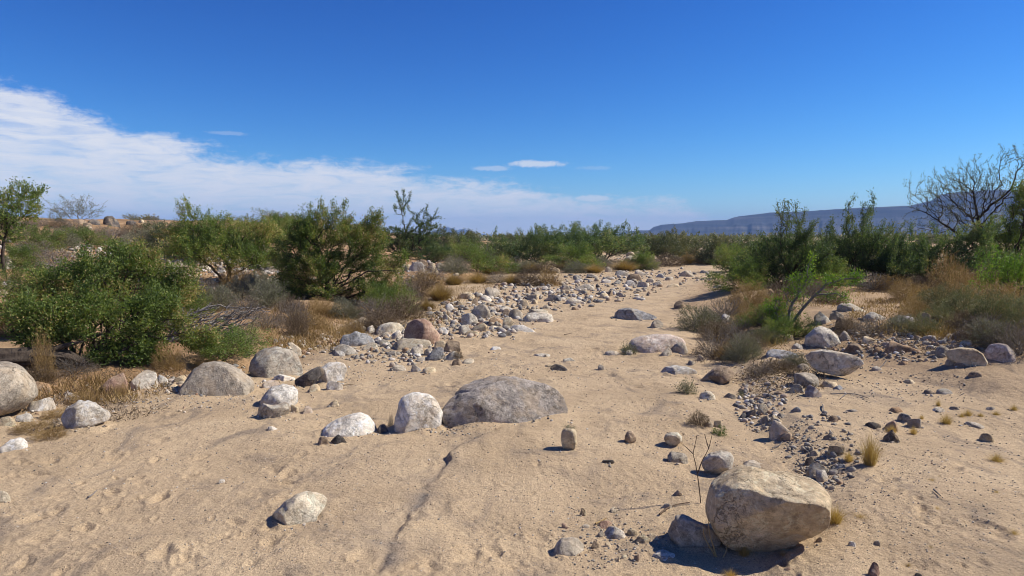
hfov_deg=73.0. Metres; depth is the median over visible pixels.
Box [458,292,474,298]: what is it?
rock
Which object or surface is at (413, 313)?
dry shrub
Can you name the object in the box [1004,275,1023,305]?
dry shrub
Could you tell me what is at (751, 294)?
dry shrub
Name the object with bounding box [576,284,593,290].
rock
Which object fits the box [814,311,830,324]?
rock
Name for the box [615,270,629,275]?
rock
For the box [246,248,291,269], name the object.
acacia bush
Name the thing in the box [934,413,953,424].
grass tuft
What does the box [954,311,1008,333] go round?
dry shrub
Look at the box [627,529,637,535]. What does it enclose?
rock
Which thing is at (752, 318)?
acacia bush
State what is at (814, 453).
rock
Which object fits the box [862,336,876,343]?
rock
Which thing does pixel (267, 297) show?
sage bush
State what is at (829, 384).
rock
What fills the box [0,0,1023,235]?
sky
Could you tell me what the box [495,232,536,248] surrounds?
creosote bush
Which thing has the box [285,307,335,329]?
dry shrub
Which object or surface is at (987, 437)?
rock
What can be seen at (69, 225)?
dry shrub
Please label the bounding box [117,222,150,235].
dry shrub
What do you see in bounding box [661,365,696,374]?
boulder
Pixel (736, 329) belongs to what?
dry shrub
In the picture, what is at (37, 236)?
acacia bush
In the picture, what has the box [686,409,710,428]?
dry shrub
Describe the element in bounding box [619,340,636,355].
weed
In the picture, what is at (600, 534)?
rock
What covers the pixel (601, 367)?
rock
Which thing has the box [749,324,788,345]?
dry shrub
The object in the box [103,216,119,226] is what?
rock
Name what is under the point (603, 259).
sage bush
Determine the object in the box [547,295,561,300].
rock
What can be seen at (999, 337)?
dry shrub
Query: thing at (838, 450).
rock
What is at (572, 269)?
sage bush
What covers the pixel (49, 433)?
dry shrub
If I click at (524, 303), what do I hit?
rock
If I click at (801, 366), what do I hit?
rock
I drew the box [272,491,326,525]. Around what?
boulder
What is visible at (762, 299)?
dry shrub
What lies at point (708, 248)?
creosote bush
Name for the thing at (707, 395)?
rock
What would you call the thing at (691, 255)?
dry shrub
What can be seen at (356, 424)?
boulder
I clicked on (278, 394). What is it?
rock
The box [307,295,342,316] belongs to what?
dry shrub
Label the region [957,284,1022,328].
dry shrub
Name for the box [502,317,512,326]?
rock
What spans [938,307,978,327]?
dry shrub
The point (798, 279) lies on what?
acacia sapling
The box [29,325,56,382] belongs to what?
dry shrub
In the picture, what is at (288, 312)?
dry shrub
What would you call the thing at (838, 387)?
rock
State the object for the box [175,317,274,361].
acacia bush
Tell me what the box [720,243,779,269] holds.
acacia bush
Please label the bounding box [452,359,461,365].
rock
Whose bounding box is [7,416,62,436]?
dry shrub
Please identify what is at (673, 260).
dry shrub
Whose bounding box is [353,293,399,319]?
dry shrub
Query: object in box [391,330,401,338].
rock
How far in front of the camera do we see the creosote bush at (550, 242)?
37.06 m
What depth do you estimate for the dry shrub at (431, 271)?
22.87 m
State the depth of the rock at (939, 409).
6.04 m
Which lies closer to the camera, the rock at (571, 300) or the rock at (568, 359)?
the rock at (568, 359)
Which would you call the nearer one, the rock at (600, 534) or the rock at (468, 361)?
the rock at (600, 534)
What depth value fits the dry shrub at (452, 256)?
28.79 m
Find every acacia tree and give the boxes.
[0,176,50,271]
[150,195,284,284]
[267,196,411,300]
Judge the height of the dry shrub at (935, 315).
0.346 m
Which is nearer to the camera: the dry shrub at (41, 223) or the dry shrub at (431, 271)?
the dry shrub at (431, 271)
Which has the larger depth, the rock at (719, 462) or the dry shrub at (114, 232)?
the dry shrub at (114, 232)
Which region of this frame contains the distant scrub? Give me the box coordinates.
[421,230,1019,242]
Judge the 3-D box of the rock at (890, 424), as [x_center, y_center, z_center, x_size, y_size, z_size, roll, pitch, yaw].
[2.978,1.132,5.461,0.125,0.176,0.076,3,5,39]
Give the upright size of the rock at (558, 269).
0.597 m
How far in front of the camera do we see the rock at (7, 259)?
14.70 m
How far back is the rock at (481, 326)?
11.64 m
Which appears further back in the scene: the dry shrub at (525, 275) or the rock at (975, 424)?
the dry shrub at (525, 275)
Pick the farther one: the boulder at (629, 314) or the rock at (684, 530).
the boulder at (629, 314)
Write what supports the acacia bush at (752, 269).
on the ground at (32, 543)
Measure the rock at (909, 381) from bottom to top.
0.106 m
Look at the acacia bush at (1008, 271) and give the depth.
11.82 m
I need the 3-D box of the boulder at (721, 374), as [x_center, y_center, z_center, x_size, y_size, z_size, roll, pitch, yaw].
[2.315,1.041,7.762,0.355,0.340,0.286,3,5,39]
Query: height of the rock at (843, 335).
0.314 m
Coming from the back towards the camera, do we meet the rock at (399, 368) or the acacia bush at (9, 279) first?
the acacia bush at (9, 279)
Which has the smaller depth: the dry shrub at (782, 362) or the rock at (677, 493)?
the rock at (677, 493)
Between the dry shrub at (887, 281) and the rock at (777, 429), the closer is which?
the rock at (777, 429)
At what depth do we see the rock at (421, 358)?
9.16 m
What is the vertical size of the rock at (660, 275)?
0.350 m
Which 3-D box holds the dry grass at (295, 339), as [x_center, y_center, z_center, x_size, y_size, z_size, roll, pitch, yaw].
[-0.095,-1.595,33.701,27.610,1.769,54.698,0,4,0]
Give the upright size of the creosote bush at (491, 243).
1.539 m
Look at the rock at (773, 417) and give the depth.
5.82 m
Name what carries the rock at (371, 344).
on the ground at (32, 543)
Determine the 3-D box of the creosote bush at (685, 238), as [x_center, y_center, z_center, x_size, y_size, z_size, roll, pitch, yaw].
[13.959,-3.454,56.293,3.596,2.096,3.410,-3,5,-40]
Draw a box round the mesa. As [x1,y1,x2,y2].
[616,190,1022,236]
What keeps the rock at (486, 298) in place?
on the ground at (32, 543)
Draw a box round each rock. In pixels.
[0,256,14,268]
[0,416,15,426]
[0,491,9,502]
[15,413,32,421]
[26,397,55,410]
[36,381,51,392]
[61,400,110,428]
[62,391,78,399]
[74,219,86,223]
[88,219,99,224]
[102,373,127,394]
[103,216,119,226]
[126,220,135,225]
[129,370,157,388]
[157,375,167,383]
[174,375,186,382]
[257,402,289,417]
[260,383,297,406]
[262,380,280,387]
[266,266,277,271]
[268,426,276,430]
[273,374,294,380]
[288,342,301,355]
[290,405,298,412]
[295,366,323,386]
[302,406,312,413]
[309,384,319,391]
[318,437,328,444]
[326,381,342,389]
[328,400,338,407]
[331,434,346,443]
[334,350,344,356]
[339,331,374,346]
[362,342,378,349]
[367,325,374,332]
[376,322,403,334]
[377,339,389,344]
[377,424,388,433]
[386,351,395,355]
[389,365,405,370]
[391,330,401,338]
[409,262,423,270]
[411,346,423,354]
[411,365,420,371]
[417,357,425,360]
[419,259,427,265]
[422,367,435,372]
[424,347,431,354]
[426,347,443,360]
[434,340,445,348]
[441,327,447,333]
[442,314,451,321]
[443,351,459,359]
[444,340,460,351]
[445,303,453,311]
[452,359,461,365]
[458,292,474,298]
[459,325,470,333]
[461,313,477,324]
[463,358,474,363]
[465,331,478,334]
[471,304,490,317]
[473,323,486,331]
[478,295,491,301]
[485,287,499,297]
[489,317,502,324]
[500,331,511,335]
[501,309,509,316]
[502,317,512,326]
[509,309,522,318]
[510,325,534,331]
[520,300,528,306]
[527,294,538,300]
[529,309,547,312]
[534,353,549,356]
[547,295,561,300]
[549,266,559,272]
[550,364,566,370]
[560,284,569,290]
[561,428,576,449]
[563,358,574,361]
[565,298,584,303]
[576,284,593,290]
[580,508,585,515]
[591,540,598,548]
[597,530,603,536]
[598,364,604,369]
[599,293,607,297]
[599,521,611,528]
[601,279,610,282]
[602,460,613,463]
[604,526,625,538]
[604,542,610,547]
[605,351,618,355]
[610,507,618,512]
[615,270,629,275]
[625,431,635,442]
[626,280,636,285]
[627,274,641,280]
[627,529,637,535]
[634,270,646,275]
[634,533,649,543]
[637,282,648,286]
[649,533,658,539]
[650,319,663,327]
[653,549,674,560]
[655,273,664,277]
[660,348,671,355]
[662,503,671,508]
[664,432,681,445]
[666,284,678,287]
[667,451,687,463]
[668,514,720,546]
[672,342,687,354]
[673,490,682,495]
[674,300,684,308]
[679,270,694,277]
[697,355,704,361]
[699,391,715,399]
[702,450,733,473]
[713,420,721,427]
[722,314,729,321]
[724,393,735,398]
[745,409,756,417]
[757,403,768,414]
[760,416,768,423]
[769,420,789,440]
[771,415,781,421]
[777,433,791,441]
[784,334,793,340]
[789,384,804,392]
[790,407,800,412]
[792,343,802,348]
[793,372,818,387]
[797,363,808,369]
[804,457,813,465]
[805,385,821,397]
[806,462,828,476]
[809,450,819,455]
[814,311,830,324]
[815,470,827,481]
[821,381,837,387]
[823,434,832,439]
[827,445,844,455]
[828,415,837,421]
[828,469,837,474]
[829,311,843,319]
[833,385,842,389]
[835,317,851,327]
[839,331,850,340]
[843,343,862,353]
[848,541,855,546]
[862,312,885,321]
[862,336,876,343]
[865,422,880,428]
[868,562,879,575]
[871,366,881,370]
[873,347,882,354]
[883,420,897,430]
[883,429,899,442]
[889,407,902,412]
[897,413,910,421]
[902,379,914,383]
[907,419,920,428]
[918,313,931,324]
[921,335,936,340]
[923,390,934,393]
[932,407,944,411]
[935,345,948,356]
[936,388,951,394]
[945,359,954,365]
[949,406,958,409]
[953,330,969,338]
[954,363,964,366]
[959,340,974,345]
[965,421,984,428]
[968,371,982,376]
[979,433,993,442]
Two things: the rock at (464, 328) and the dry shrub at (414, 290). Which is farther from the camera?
the dry shrub at (414, 290)
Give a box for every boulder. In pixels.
[0,361,37,415]
[0,437,27,452]
[179,361,253,395]
[249,346,302,377]
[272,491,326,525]
[318,362,346,382]
[322,412,375,436]
[332,344,357,355]
[394,338,431,349]
[394,392,442,432]
[404,319,439,343]
[442,376,567,428]
[523,312,553,321]
[555,537,583,555]
[614,308,656,319]
[629,334,685,352]
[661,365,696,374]
[701,365,733,384]
[705,465,831,551]
[743,460,761,467]
[766,349,798,358]
[804,326,840,347]
[806,349,863,375]
[836,303,864,311]
[884,341,918,353]
[945,347,987,365]
[984,343,1015,362]
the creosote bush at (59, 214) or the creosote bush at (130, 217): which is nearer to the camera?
the creosote bush at (59, 214)
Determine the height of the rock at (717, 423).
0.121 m
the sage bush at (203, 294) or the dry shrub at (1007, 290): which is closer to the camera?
the dry shrub at (1007, 290)
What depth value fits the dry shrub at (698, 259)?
40.33 m
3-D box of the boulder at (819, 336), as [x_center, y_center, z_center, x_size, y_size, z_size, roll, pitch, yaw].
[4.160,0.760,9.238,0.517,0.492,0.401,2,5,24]
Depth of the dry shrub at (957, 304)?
10.02 m
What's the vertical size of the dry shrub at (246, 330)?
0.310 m
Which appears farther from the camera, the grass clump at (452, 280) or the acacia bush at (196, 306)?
the grass clump at (452, 280)
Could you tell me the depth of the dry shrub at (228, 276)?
16.49 m
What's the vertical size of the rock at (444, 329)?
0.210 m
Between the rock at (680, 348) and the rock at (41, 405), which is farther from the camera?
the rock at (680, 348)
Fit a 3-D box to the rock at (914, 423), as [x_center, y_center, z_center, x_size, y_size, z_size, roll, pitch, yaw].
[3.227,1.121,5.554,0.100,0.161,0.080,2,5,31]
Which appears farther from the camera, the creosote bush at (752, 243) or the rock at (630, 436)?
the creosote bush at (752, 243)
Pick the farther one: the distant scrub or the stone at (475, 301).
the distant scrub
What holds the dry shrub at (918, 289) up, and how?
on the ground at (32, 543)
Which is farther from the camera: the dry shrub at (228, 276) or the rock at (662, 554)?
the dry shrub at (228, 276)
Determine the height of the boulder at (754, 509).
0.413 m
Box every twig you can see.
[659,502,689,514]
[831,393,867,398]
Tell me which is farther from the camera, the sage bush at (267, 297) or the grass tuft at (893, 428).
the sage bush at (267, 297)
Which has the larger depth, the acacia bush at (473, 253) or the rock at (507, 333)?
the acacia bush at (473, 253)
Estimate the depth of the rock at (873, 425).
5.51 m
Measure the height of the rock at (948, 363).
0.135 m
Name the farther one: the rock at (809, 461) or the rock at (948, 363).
the rock at (948, 363)
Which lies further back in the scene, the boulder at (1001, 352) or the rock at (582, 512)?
the boulder at (1001, 352)
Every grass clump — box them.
[415,298,438,309]
[422,282,463,300]
[439,271,469,284]
[460,271,491,282]
[481,264,503,274]
[498,272,523,283]
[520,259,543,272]
[550,258,567,269]
[581,263,611,272]
[606,259,646,270]
[679,253,700,263]
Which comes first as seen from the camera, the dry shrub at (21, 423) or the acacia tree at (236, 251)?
the dry shrub at (21, 423)
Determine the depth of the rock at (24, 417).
6.03 m
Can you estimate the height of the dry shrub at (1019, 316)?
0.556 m
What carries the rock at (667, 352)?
on the ground at (32, 543)
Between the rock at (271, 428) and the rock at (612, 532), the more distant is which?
the rock at (271, 428)
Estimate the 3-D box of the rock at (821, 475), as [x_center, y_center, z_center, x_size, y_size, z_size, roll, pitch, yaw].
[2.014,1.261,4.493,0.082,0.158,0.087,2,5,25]
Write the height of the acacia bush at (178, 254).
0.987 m
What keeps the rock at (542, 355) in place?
on the ground at (32, 543)
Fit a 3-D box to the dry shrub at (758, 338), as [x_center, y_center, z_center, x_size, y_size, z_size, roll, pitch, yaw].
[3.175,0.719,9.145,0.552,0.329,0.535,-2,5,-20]
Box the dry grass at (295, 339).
[6,241,1005,403]
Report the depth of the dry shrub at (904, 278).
17.28 m
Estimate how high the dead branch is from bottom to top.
0.751 m
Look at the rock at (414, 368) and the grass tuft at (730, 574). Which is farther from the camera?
the rock at (414, 368)
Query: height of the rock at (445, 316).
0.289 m
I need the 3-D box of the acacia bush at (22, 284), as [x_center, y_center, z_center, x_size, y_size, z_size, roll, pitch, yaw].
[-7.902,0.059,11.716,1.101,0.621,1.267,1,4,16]
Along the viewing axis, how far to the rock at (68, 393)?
6.80 m
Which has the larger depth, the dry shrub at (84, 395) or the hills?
the hills
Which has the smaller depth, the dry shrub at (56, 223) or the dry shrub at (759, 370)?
the dry shrub at (759, 370)
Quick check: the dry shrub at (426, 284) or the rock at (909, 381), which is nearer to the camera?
the rock at (909, 381)
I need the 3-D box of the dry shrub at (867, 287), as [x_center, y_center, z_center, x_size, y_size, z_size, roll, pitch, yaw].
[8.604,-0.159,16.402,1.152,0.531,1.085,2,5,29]
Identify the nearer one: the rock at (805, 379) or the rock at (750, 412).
the rock at (750, 412)
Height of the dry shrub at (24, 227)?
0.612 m
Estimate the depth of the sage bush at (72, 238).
19.32 m
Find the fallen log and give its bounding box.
[0,340,85,366]
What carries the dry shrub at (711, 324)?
on the ground at (32, 543)
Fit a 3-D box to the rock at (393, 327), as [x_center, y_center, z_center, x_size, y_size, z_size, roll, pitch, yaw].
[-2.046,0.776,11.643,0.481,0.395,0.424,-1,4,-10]
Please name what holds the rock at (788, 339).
on the ground at (32, 543)
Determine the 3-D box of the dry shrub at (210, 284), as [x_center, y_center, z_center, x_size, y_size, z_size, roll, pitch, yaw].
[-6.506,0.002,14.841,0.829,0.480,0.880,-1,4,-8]
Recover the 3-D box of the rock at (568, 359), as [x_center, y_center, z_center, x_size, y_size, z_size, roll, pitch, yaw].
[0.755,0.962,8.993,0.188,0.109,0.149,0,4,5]
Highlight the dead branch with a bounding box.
[160,302,273,341]
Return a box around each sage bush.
[40,227,83,247]
[115,226,165,248]
[181,281,214,309]
[201,282,241,310]
[220,269,267,300]
[240,267,276,289]
[246,274,290,309]
[267,276,290,296]
[320,296,364,319]
[437,256,471,273]
[461,245,497,263]
[509,260,545,272]
[562,260,588,272]
[592,256,611,267]
[639,257,660,269]
[670,303,735,332]
[720,332,763,363]
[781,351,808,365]
[884,313,921,330]
[961,317,1023,347]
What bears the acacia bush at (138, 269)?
on the ground at (32, 543)
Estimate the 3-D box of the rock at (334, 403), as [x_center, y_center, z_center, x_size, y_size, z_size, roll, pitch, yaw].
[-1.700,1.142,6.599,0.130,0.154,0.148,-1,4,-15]
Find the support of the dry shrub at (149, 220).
on the ground at (32, 543)
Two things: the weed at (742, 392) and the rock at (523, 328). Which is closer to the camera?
the weed at (742, 392)
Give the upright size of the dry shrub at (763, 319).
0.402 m
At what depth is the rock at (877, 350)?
8.47 m
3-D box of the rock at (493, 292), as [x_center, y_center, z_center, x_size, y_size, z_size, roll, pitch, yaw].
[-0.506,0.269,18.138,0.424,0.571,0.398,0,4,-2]
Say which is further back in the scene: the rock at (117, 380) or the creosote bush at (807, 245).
the creosote bush at (807, 245)
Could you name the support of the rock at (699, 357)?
on the ground at (32, 543)
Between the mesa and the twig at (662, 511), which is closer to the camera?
the twig at (662, 511)
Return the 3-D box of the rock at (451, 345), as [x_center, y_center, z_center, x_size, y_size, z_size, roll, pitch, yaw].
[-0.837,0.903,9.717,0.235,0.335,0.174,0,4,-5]
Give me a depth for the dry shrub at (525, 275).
22.60 m
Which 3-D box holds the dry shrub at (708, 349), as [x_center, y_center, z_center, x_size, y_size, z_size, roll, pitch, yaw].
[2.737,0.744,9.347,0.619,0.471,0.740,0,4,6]
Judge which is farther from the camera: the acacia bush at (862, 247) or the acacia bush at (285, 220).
the acacia bush at (285, 220)
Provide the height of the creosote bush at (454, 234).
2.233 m
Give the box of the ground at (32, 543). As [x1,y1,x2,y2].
[0,217,1023,575]
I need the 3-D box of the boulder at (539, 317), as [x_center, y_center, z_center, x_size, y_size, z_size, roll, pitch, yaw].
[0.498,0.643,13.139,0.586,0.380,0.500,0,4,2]
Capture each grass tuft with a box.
[722,567,738,575]
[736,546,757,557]
[830,504,853,524]
[842,449,855,462]
[846,432,893,465]
[884,425,898,432]
[906,426,918,433]
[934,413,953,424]
[963,408,973,415]
[978,452,1008,462]
[1007,403,1021,410]
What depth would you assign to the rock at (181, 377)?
7.48 m
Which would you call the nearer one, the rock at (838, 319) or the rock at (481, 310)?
the rock at (838, 319)
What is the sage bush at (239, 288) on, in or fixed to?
on the ground at (32, 543)
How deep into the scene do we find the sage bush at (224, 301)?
12.64 m
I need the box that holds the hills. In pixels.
[431,226,539,236]
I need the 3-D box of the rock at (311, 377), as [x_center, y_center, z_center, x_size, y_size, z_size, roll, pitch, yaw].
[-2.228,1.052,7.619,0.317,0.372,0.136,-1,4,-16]
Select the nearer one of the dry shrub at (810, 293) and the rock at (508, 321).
the rock at (508, 321)
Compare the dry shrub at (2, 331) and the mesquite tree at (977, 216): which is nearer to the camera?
the dry shrub at (2, 331)
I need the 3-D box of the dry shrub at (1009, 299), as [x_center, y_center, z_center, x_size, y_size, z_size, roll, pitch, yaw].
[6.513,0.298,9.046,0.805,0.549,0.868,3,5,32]
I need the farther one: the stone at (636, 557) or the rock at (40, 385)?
the rock at (40, 385)
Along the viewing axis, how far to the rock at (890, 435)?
5.11 m
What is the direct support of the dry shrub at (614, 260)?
on the ground at (32, 543)
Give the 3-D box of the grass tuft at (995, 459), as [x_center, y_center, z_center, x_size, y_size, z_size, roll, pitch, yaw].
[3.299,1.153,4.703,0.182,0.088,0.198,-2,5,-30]
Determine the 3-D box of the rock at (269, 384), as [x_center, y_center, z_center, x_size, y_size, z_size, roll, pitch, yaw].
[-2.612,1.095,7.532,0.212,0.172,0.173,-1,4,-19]
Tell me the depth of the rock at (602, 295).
18.55 m
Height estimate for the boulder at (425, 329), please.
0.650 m
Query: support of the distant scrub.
on the ground at (32, 543)
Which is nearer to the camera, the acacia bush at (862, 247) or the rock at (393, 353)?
the rock at (393, 353)
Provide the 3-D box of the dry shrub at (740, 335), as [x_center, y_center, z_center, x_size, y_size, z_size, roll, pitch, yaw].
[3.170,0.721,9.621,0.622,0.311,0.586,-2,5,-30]
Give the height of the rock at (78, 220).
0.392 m
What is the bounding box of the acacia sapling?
[758,249,867,331]
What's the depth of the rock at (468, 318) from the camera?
12.40 m
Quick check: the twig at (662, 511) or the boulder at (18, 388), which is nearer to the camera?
the twig at (662, 511)
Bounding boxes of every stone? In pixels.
[472,298,477,304]
[634,554,638,561]
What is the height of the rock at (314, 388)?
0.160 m
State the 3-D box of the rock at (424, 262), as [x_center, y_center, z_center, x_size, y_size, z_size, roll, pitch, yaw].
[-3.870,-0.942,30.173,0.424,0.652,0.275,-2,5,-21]
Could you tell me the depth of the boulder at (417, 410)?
5.69 m
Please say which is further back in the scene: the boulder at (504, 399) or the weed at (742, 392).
the weed at (742, 392)
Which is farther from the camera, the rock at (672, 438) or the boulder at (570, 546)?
the rock at (672, 438)
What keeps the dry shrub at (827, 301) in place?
on the ground at (32, 543)
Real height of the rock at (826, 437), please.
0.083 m
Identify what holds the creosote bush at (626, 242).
on the ground at (32, 543)
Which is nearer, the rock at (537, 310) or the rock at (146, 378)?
the rock at (146, 378)
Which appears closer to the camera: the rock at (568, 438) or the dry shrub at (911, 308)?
the rock at (568, 438)
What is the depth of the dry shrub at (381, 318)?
12.07 m
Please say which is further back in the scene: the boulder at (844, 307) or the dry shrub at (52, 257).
the dry shrub at (52, 257)
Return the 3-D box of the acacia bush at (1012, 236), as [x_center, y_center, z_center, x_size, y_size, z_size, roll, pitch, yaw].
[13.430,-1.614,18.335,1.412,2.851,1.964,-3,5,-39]
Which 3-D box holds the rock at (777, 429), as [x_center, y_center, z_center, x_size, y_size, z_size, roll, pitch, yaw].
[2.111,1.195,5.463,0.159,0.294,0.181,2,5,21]
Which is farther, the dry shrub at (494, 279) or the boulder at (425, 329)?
the dry shrub at (494, 279)
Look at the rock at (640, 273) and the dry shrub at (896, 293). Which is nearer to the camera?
the dry shrub at (896, 293)
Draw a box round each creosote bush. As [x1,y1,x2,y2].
[44,194,107,220]
[46,207,68,223]
[122,214,164,219]
[123,213,140,221]
[131,219,200,251]
[231,213,260,227]
[250,207,280,217]
[258,212,302,225]
[397,234,448,251]
[404,242,457,262]
[420,222,484,256]
[479,238,527,261]
[491,222,579,265]
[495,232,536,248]
[563,218,652,261]
[615,236,636,253]
[630,232,672,253]
[639,227,693,258]
[668,234,705,256]
[683,230,755,264]
[734,235,776,256]
[790,237,837,272]
[855,240,931,280]
[950,248,1023,283]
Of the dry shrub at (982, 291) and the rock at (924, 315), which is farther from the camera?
the dry shrub at (982, 291)
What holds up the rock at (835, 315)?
on the ground at (32, 543)
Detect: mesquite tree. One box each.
[372,189,444,256]
[901,143,1023,251]
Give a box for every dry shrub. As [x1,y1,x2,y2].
[0,301,19,338]
[3,216,40,235]
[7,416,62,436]
[13,238,56,257]
[25,424,67,442]
[26,364,64,384]
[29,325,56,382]
[31,245,78,271]
[33,217,50,226]
[38,406,65,420]
[47,219,76,227]
[52,219,98,235]
[53,354,100,378]
[64,388,102,404]
[91,223,131,245]
[96,225,112,235]
[104,382,131,396]
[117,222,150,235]
[142,217,163,227]
[148,340,187,373]
[189,357,218,367]
[196,277,221,297]
[217,262,249,290]
[222,293,269,319]
[225,322,261,342]
[248,312,289,329]
[272,292,309,313]
[274,296,317,325]
[280,308,310,337]
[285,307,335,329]
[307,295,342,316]
[325,282,357,301]
[336,319,372,335]
[340,315,377,331]
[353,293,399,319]
[360,306,405,327]
[374,291,428,320]
[388,413,392,425]
[391,278,423,300]
[397,270,443,297]
[412,268,445,287]
[417,264,448,279]
[436,253,470,270]
[452,349,463,359]
[484,270,509,282]
[497,256,523,271]
[510,264,543,286]
[532,261,564,273]
[535,265,563,286]
[599,258,622,269]
[613,258,644,269]
[655,252,686,266]
[682,247,697,262]
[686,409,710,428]
[692,253,715,263]
[692,328,733,360]
[693,317,733,339]
[708,341,735,359]
[709,295,745,318]
[716,316,759,338]
[724,328,757,346]
[727,278,769,308]
[730,330,773,351]
[733,299,760,325]
[745,360,773,378]
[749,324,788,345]
[753,308,782,327]
[754,289,792,311]
[757,275,810,302]
[762,358,799,372]
[784,272,823,292]
[796,281,830,297]
[814,287,847,304]
[829,316,858,332]
[848,315,896,337]
[849,271,897,291]
[869,274,902,291]
[879,270,925,283]
[888,276,923,300]
[890,272,947,293]
[897,296,933,316]
[898,312,946,336]
[902,282,951,307]
[913,303,954,325]
[914,282,972,309]
[921,250,974,292]
[934,282,1004,317]
[936,266,986,296]
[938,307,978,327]
[951,319,992,342]
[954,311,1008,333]
[957,263,1013,288]
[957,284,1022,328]
[964,277,1013,309]
[972,317,1023,352]
[982,290,1023,322]
[983,279,1023,313]
[998,324,1023,359]
[1002,294,1023,332]
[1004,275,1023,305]
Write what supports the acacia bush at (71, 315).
on the ground at (32, 543)
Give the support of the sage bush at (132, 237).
on the ground at (32, 543)
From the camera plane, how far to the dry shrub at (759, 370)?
7.79 m
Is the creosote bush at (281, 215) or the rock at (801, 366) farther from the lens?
the creosote bush at (281, 215)
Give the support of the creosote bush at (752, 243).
on the ground at (32, 543)
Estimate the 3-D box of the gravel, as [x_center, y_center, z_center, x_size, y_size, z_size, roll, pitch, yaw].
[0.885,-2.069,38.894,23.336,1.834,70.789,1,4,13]
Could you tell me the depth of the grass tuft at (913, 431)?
5.37 m
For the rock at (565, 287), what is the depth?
20.18 m
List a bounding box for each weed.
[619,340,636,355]
[674,376,699,394]
[684,434,711,502]
[703,520,727,557]
[711,425,727,435]
[736,388,744,396]
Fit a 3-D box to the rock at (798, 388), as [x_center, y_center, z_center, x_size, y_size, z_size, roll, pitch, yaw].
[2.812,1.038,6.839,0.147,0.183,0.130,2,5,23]
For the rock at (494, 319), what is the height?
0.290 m
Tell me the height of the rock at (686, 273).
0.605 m
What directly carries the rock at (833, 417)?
on the ground at (32, 543)
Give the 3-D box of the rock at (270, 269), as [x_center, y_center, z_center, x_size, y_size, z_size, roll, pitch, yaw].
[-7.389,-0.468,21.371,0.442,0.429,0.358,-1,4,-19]
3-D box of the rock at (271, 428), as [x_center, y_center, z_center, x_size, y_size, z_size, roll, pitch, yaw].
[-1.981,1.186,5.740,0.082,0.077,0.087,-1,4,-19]
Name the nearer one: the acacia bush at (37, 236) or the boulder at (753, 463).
the boulder at (753, 463)
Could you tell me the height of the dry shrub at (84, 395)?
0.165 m
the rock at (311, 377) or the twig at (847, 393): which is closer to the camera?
the twig at (847, 393)
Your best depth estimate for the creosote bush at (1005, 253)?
16.68 m
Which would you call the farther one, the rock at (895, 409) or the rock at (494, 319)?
the rock at (494, 319)
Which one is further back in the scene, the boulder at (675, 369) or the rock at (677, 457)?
the boulder at (675, 369)
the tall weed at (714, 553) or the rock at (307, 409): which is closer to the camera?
the tall weed at (714, 553)
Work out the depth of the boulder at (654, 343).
9.60 m
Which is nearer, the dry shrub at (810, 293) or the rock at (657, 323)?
the rock at (657, 323)
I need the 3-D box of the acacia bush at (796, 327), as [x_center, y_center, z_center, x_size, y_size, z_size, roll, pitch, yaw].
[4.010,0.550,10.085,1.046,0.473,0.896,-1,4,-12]
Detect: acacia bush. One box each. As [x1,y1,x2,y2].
[0,235,209,331]
[0,243,47,267]
[0,256,54,296]
[0,256,223,368]
[5,221,68,252]
[10,280,58,300]
[60,223,123,246]
[151,231,217,257]
[175,291,217,317]
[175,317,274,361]
[233,213,291,245]
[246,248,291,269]
[260,211,296,236]
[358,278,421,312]
[449,235,521,274]
[540,240,606,269]
[620,250,660,269]
[701,254,777,293]
[710,242,744,271]
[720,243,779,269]
[725,198,843,284]
[731,296,795,327]
[760,312,825,338]
[782,255,860,289]
[800,187,909,282]
[879,212,1003,282]
[968,243,1023,299]
[980,180,1023,270]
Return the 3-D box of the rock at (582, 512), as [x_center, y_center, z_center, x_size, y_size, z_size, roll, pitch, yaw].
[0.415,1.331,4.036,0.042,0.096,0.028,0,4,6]
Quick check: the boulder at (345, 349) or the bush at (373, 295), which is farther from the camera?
the bush at (373, 295)
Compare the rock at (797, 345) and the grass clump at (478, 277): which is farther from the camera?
the grass clump at (478, 277)
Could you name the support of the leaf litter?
on the ground at (32, 543)
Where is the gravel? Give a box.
[0,235,1023,575]
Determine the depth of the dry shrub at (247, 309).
11.18 m
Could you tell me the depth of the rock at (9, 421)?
5.89 m
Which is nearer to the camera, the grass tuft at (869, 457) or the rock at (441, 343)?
the grass tuft at (869, 457)
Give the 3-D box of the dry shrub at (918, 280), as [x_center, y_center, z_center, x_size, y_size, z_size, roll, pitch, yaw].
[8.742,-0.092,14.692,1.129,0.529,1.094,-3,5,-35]
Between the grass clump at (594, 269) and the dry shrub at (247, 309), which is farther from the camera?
the grass clump at (594, 269)
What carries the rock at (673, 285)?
on the ground at (32, 543)
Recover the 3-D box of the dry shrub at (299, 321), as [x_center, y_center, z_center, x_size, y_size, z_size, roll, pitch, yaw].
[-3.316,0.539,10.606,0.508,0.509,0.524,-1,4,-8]
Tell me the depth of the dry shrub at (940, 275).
14.47 m
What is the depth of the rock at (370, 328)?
11.70 m
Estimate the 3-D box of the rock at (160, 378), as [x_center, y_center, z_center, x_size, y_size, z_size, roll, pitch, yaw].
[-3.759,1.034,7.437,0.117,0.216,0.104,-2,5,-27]
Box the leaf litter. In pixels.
[16,275,992,421]
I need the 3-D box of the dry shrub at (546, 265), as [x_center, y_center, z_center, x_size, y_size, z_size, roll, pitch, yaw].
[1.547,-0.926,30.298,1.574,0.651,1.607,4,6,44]
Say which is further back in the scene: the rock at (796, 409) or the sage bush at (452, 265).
the sage bush at (452, 265)
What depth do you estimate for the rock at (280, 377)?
7.86 m
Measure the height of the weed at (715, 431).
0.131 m

